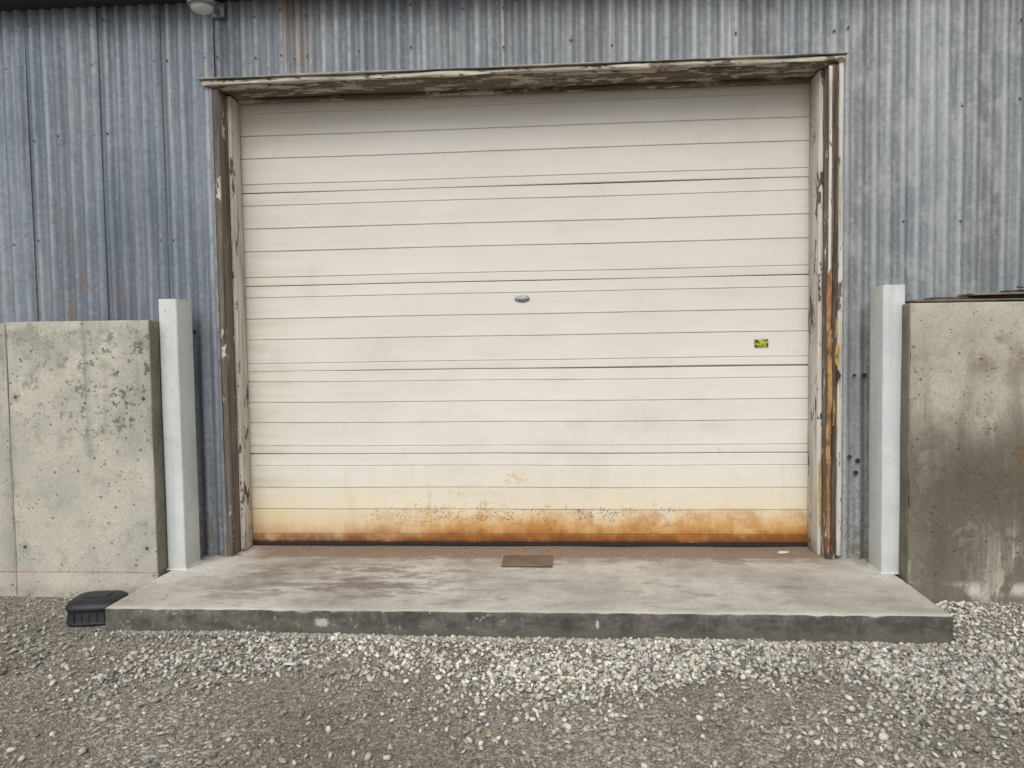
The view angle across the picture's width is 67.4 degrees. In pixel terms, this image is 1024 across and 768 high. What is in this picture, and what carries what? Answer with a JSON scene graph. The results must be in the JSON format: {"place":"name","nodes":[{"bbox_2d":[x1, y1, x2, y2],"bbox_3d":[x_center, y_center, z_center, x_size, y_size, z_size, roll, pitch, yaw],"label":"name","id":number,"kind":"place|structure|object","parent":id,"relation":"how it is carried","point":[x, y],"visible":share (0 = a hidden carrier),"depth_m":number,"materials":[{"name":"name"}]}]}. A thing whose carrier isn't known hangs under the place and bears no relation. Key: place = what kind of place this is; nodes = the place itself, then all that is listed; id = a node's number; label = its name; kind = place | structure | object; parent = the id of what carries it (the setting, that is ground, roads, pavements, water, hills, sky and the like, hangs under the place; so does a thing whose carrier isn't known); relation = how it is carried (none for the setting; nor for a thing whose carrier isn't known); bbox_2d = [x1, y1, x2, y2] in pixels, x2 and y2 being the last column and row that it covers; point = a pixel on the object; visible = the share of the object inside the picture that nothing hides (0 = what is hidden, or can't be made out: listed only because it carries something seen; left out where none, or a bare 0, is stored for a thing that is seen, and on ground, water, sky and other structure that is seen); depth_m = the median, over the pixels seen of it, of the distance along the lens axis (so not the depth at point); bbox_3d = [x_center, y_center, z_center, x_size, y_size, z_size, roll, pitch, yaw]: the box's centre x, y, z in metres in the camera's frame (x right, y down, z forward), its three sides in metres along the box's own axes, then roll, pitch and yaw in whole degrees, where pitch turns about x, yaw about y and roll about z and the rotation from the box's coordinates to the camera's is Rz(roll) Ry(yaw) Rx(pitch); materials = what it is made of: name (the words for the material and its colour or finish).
{"place":"outdoors","nodes":[
{"label":"outdoors","id":0,"kind":"place"},
{"bbox_2d":[0,546,1023,767],"bbox_3d":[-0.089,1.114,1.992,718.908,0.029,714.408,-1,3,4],"label":"ground","id":1,"kind":"structure","parent":0,"point":[625,722],"depth_m":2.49,"materials":[{"name":"grey gravel"}]},
{"bbox_2d":[0,10,37,322],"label":"wall sheet","id":2,"kind":"object","parent":1,"relation":"on","point":[18,300],"depth_m":4.09,"materials":[{"name":"metal"}]},
{"bbox_2d":[18,6,107,321],"bbox_3d":[-2.372,-0.479,4.105,0.430,3.035,0.028,-1,3,5],"label":"wall sheet","id":3,"kind":"object","parent":1,"relation":"on","point":[62,82],"depth_m":4.07,"materials":[{"name":"metal"}]},
{"bbox_2d":[0,320,170,596],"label":"concrete retaining wall","id":4,"kind":"structure","parent":1,"relation":"on","point":[82,491],"depth_m":3.79,"materials":[{"name":"grey concrete"}]},
{"bbox_2d":[65,590,128,625],"bbox_3d":[-1.876,1.007,3.479,0.235,0.109,0.202,-1,3,-5],"label":"rodent bait station","id":5,"kind":"object","parent":1,"relation":"on","point":[86,609],"visible":0.79,"depth_m":3.39,"materials":[{"name":"black plastic"}]},
{"bbox_2d":[96,3,168,320],"bbox_3d":[-2.002,-0.483,4.081,0.370,3.035,0.025,-1,3,5],"label":"wall sheet","id":6,"kind":"object","parent":1,"relation":"on","point":[132,140],"depth_m":4.04,"materials":[{"name":"metal"}]},
{"bbox_2d":[105,545,952,644],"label":"concrete loading slab","id":7,"kind":"structure","parent":1,"relation":"on","point":[465,595],"depth_m":3.38,"materials":[{"name":"grey concrete"}]},
{"bbox_2d":[158,299,201,570],"bbox_3d":[-1.694,0.257,3.919,0.106,1.366,0.171,-1,3,4],"label":"steel guard post","id":8,"kind":"object","parent":7,"relation":"on","point":[178,412],"visible":1,"depth_m":3.86,"materials":[{"name":"white metal"}]},
{"bbox_2d":[159,3,223,555],"bbox_3d":[-1.691,-0.487,4.059,0.315,3.035,0.026,-1,3,5],"label":"wall sheet","id":9,"kind":"object","parent":7,"relation":"on","point":[186,39],"depth_m":4.04,"materials":[{"name":"metal"}]},
{"bbox_2d":[212,89,241,555],"bbox_3d":[-1.516,-0.312,4.175,0.030,2.462,0.266,-1,3,4],"label":"jamb board","id":10,"kind":"object","parent":7,"relation":"on","point":[224,246],"visible":0.61,"depth_m":4.08,"materials":[{"name":"wood"}]},
{"bbox_2d":[209,89,227,555],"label":"jamb edge trim","id":11,"kind":"structure","parent":10,"relation":"attached to","point":[218,319],"depth_m":4.04,"materials":[{"name":"grey metal"}]},
{"bbox_2d":[227,96,252,549],"bbox_3d":[-1.490,-0.313,4.206,0.022,2.453,0.115,-1,3,4],"label":"jamb stop","id":12,"kind":"object","parent":10,"relation":"attached to","point":[234,153],"visible":1,"depth_m":4.19,"materials":[{"name":"white wood"}]},
{"bbox_2d":[239,82,809,542],"bbox_3d":[0.045,-0.374,4.173,3.120,2.501,0.021,-1,3,4],"label":"overhead door","id":13,"kind":"structure","parent":10,"relation":"attached to","point":[417,370],"depth_m":4.16,"materials":[{"name":"metal"}]},
{"bbox_2d":[515,295,529,301],"bbox_3d":[0.055,-0.462,4.155,0.084,0.035,0.004,-1,3,4],"label":"oval badge","id":14,"kind":"object","parent":13,"relation":"attached to","point":[522,298],"visible":1,"depth_m":4.15,"materials":[{"name":"metal"}]},
{"bbox_2d":[754,339,767,346],"bbox_3d":[1.326,-0.217,4.081,0.072,0.042,0.002,-3,3,4],"label":"warning sticker","id":15,"kind":"object","parent":13,"relation":"attached to","point":[760,342],"visible":1,"depth_m":4.08,"materials":[{"name":"yellow paper"}]},
{"bbox_2d":[501,555,552,566],"bbox_3d":[0.079,0.902,3.917,0.255,0.007,0.190,-1,3,4],"label":"steel plate","id":16,"kind":"object","parent":7,"relation":"on","point":[527,561],"visible":1,"depth_m":3.90,"materials":[{"name":"brown metal"}]},
{"bbox_2d":[253,542,807,546],"bbox_3d":[0.064,0.883,4.241,3.103,0.022,0.038,-1,3,4],"label":"door bottom seal","id":17,"kind":"object","parent":7,"relation":"on","point":[562,544],"depth_m":4.21,"materials":[{"name":"rubber"}]},
{"bbox_2d":[821,64,837,558],"bbox_3d":[1.603,-0.347,3.957,0.052,2.461,0.273,-1,3,4],"label":"jamb board","id":18,"kind":"object","parent":7,"relation":"on","point":[824,554],"visible":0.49,"depth_m":3.85,"materials":[{"name":"brown wood"}]},
{"bbox_2d":[208,62,838,100],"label":"head soffit","id":19,"kind":"structure","parent":18,"relation":"on","point":[811,70],"depth_m":3.96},
{"bbox_2d":[213,0,284,79],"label":"wall sheet","id":20,"kind":"object","parent":19,"relation":"on","point":[242,37],"depth_m":3.97,"materials":[{"name":"metal"}]},
{"bbox_2d":[187,0,224,18],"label":"wall lamp","id":21,"kind":"object","parent":20,"relation":"attached to","point":[206,7],"visible":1,"depth_m":3.77,"materials":[{"name":"white glass"}]},
{"bbox_2d":[283,0,394,73],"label":"wall sheet","id":22,"kind":"object","parent":19,"relation":"on","point":[329,35],"depth_m":3.94,"materials":[{"name":"metal"}]},
{"bbox_2d":[394,0,503,70],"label":"wall sheet","id":23,"kind":"object","parent":19,"relation":"on","point":[440,34],"depth_m":3.90,"materials":[{"name":"metal"}]},
{"bbox_2d":[197,52,848,81],"bbox_3d":[0.008,-1.592,3.861,3.264,0.016,0.053,-1,3,4],"label":"head flashing","id":24,"kind":"object","parent":19,"relation":"attached to","point":[346,73],"visible":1,"depth_m":3.85,"materials":[{"name":"grey metal"}]},
{"bbox_2d":[202,55,845,85],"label":"head fascia","id":25,"kind":"structure","parent":19,"relation":"attached to","point":[439,74],"depth_m":3.85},
{"bbox_2d":[237,78,810,103],"bbox_3d":[0.025,-1.555,4.080,3.045,0.021,0.035,-1,3,4],"label":"head stop","id":26,"kind":"object","parent":19,"relation":"attached to","point":[541,90],"visible":1,"depth_m":4.07,"materials":[{"name":"white wood"}]},
{"bbox_2d":[499,0,617,65],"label":"wall sheet","id":27,"kind":"object","parent":19,"relation":"on","point":[540,31],"depth_m":3.87,"materials":[{"name":"metal"}]},
{"bbox_2d":[613,0,730,61],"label":"wall sheet","id":28,"kind":"object","parent":19,"relation":"on","point":[666,29],"depth_m":3.83,"materials":[{"name":"metal"}]},
{"bbox_2d":[731,0,839,55],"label":"wall sheet","id":29,"kind":"object","parent":19,"relation":"on","point":[775,27],"depth_m":3.79,"materials":[{"name":"metal"}]},
{"bbox_2d":[808,70,823,554],"bbox_3d":[1.569,-0.347,3.972,0.023,2.453,0.161,-1,3,4],"label":"jamb stop","id":30,"kind":"object","parent":18,"relation":"attached to","point":[815,288],"visible":1,"depth_m":3.94,"materials":[{"name":"white wood"}]},
{"bbox_2d":[818,460,821,526],"bbox_3d":[1.578,0.560,3.934,0.014,0.350,0.010,-1,3,4],"label":"split wood","id":31,"kind":"object","parent":18,"relation":"attached to","point":[819,491],"visible":1,"depth_m":3.93,"materials":[{"name":"yellow wood"}]},
{"bbox_2d":[825,466,829,553],"bbox_3d":[1.590,0.599,3.862,0.021,0.520,0.010,-1,3,4],"label":"split wood","id":32,"kind":"object","parent":18,"relation":"attached to","point":[828,513],"visible":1,"depth_m":3.86,"materials":[{"name":"orange wood"}]},
{"bbox_2d":[825,269,831,470],"bbox_3d":[1.581,-0.066,3.829,0.030,1.010,0.010,-1,3,4],"label":"split wood","id":33,"kind":"object","parent":18,"relation":"attached to","point":[829,355],"visible":1,"depth_m":3.83,"materials":[{"name":"orange wood"}]},
{"bbox_2d":[828,66,832,273],"bbox_3d":[1.570,-1.010,3.787,0.017,1.099,0.009,-1,3,4],"label":"jamb facing","id":34,"kind":"object","parent":18,"relation":"attached to","point":[830,171],"visible":1,"depth_m":3.78,"materials":[{"name":"white wood"}]},
{"bbox_2d":[830,250,837,555],"bbox_3d":[1.608,0.079,3.834,0.029,1.580,0.010,-1,3,4],"label":"rotten edge","id":35,"kind":"object","parent":18,"relation":"attached to","point":[833,440],"visible":1,"depth_m":3.84,"materials":[{"name":"brown wood"}]},
{"bbox_2d":[833,398,834,425],"bbox_3d":[1.606,0.139,3.829,0.009,0.140,0.009,-1,3,4],"label":"foam bit","id":36,"kind":"object","parent":35,"relation":"attached to","point":[833,411],"visible":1,"depth_m":3.83,"materials":[{"name":"yellow plastic"}]},
{"bbox_2d":[835,317,837,337],"bbox_3d":[1.609,-0.280,3.808,0.012,0.100,0.010,-1,3,4],"label":"foam bit","id":37,"kind":"object","parent":35,"relation":"attached to","point":[836,326],"visible":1,"depth_m":3.81,"materials":[{"name":"yellow plastic"}]},
{"bbox_2d":[834,344,839,365],"bbox_3d":[1.614,-0.145,3.811,0.024,0.110,0.010,-1,3,4],"label":"foam bit","id":38,"kind":"object","parent":35,"relation":"attached to","point":[837,351],"visible":1,"depth_m":3.81,"materials":[{"name":"yellow plastic"}]},
{"bbox_2d":[836,370,840,381],"bbox_3d":[1.624,-0.041,3.815,0.022,0.060,0.010,-1,3,4],"label":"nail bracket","id":39,"kind":"object","parent":35,"relation":"attached to","point":[838,375],"visible":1,"depth_m":3.81,"materials":[{"name":"black metal"}]},
{"bbox_2d":[833,65,838,258],"bbox_3d":[1.594,-1.085,3.776,0.020,0.950,0.010,-1,3,4],"label":"rotten edge","id":40,"kind":"object","parent":18,"relation":"attached to","point":[835,161],"visible":1,"depth_m":3.77,"materials":[{"name":"brown wood"}]},
{"bbox_2d":[835,61,843,555],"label":"jamb edge trim","id":41,"kind":"structure","parent":18,"relation":"attached to","point":[840,298],"depth_m":3.81,"materials":[{"name":"grey metal"}]},
{"bbox_2d":[867,285,904,574],"bbox_3d":[1.795,0.216,3.677,0.112,1.365,0.171,-1,3,4],"label":"steel guard post","id":42,"kind":"object","parent":7,"relation":"on","point":[887,302],"visible":0.86,"depth_m":3.62,"materials":[{"name":"white metal"}]},
{"bbox_2d":[835,0,963,558],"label":"wall sheet","id":43,"kind":"object","parent":7,"relation":"on","point":[903,82],"depth_m":3.79,"materials":[{"name":"metal"}]},
{"bbox_2d":[896,301,1023,602],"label":"concrete retaining wall","id":44,"kind":"structure","parent":1,"relation":"on","point":[961,524],"depth_m":3.50,"materials":[{"name":"grey concrete"}]},
{"bbox_2d":[905,285,1023,303],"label":"scrap board stack","id":45,"kind":"object","parent":44,"relation":"on","point":[1013,295],"visible":0.92,"depth_m":3.53,"materials":[{"name":"wood"}]},
{"bbox_2d":[960,0,1023,298],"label":"wall sheet","id":46,"kind":"object","parent":1,"relation":"on","point":[992,225],"depth_m":3.75,"materials":[{"name":"metal"}]},
{"bbox_2d":[5,0,1022,245],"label":"screws","id":47,"kind":"object","parent":46,"relation":"attached to","point":[411,46],"visible":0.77,"depth_m":3.94,"materials":[{"name":"grey metal"}]},
{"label":"roof slope","id":48,"kind":"object","parent":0,"visible":0},
{"bbox_2d":[0,0,250,11],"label":"eave trim","id":49,"kind":"structure","parent":48,"relation":"attached to","point":[19,5],"depth_m":3.98,"materials":[{"name":"grey metal"}]}
]}

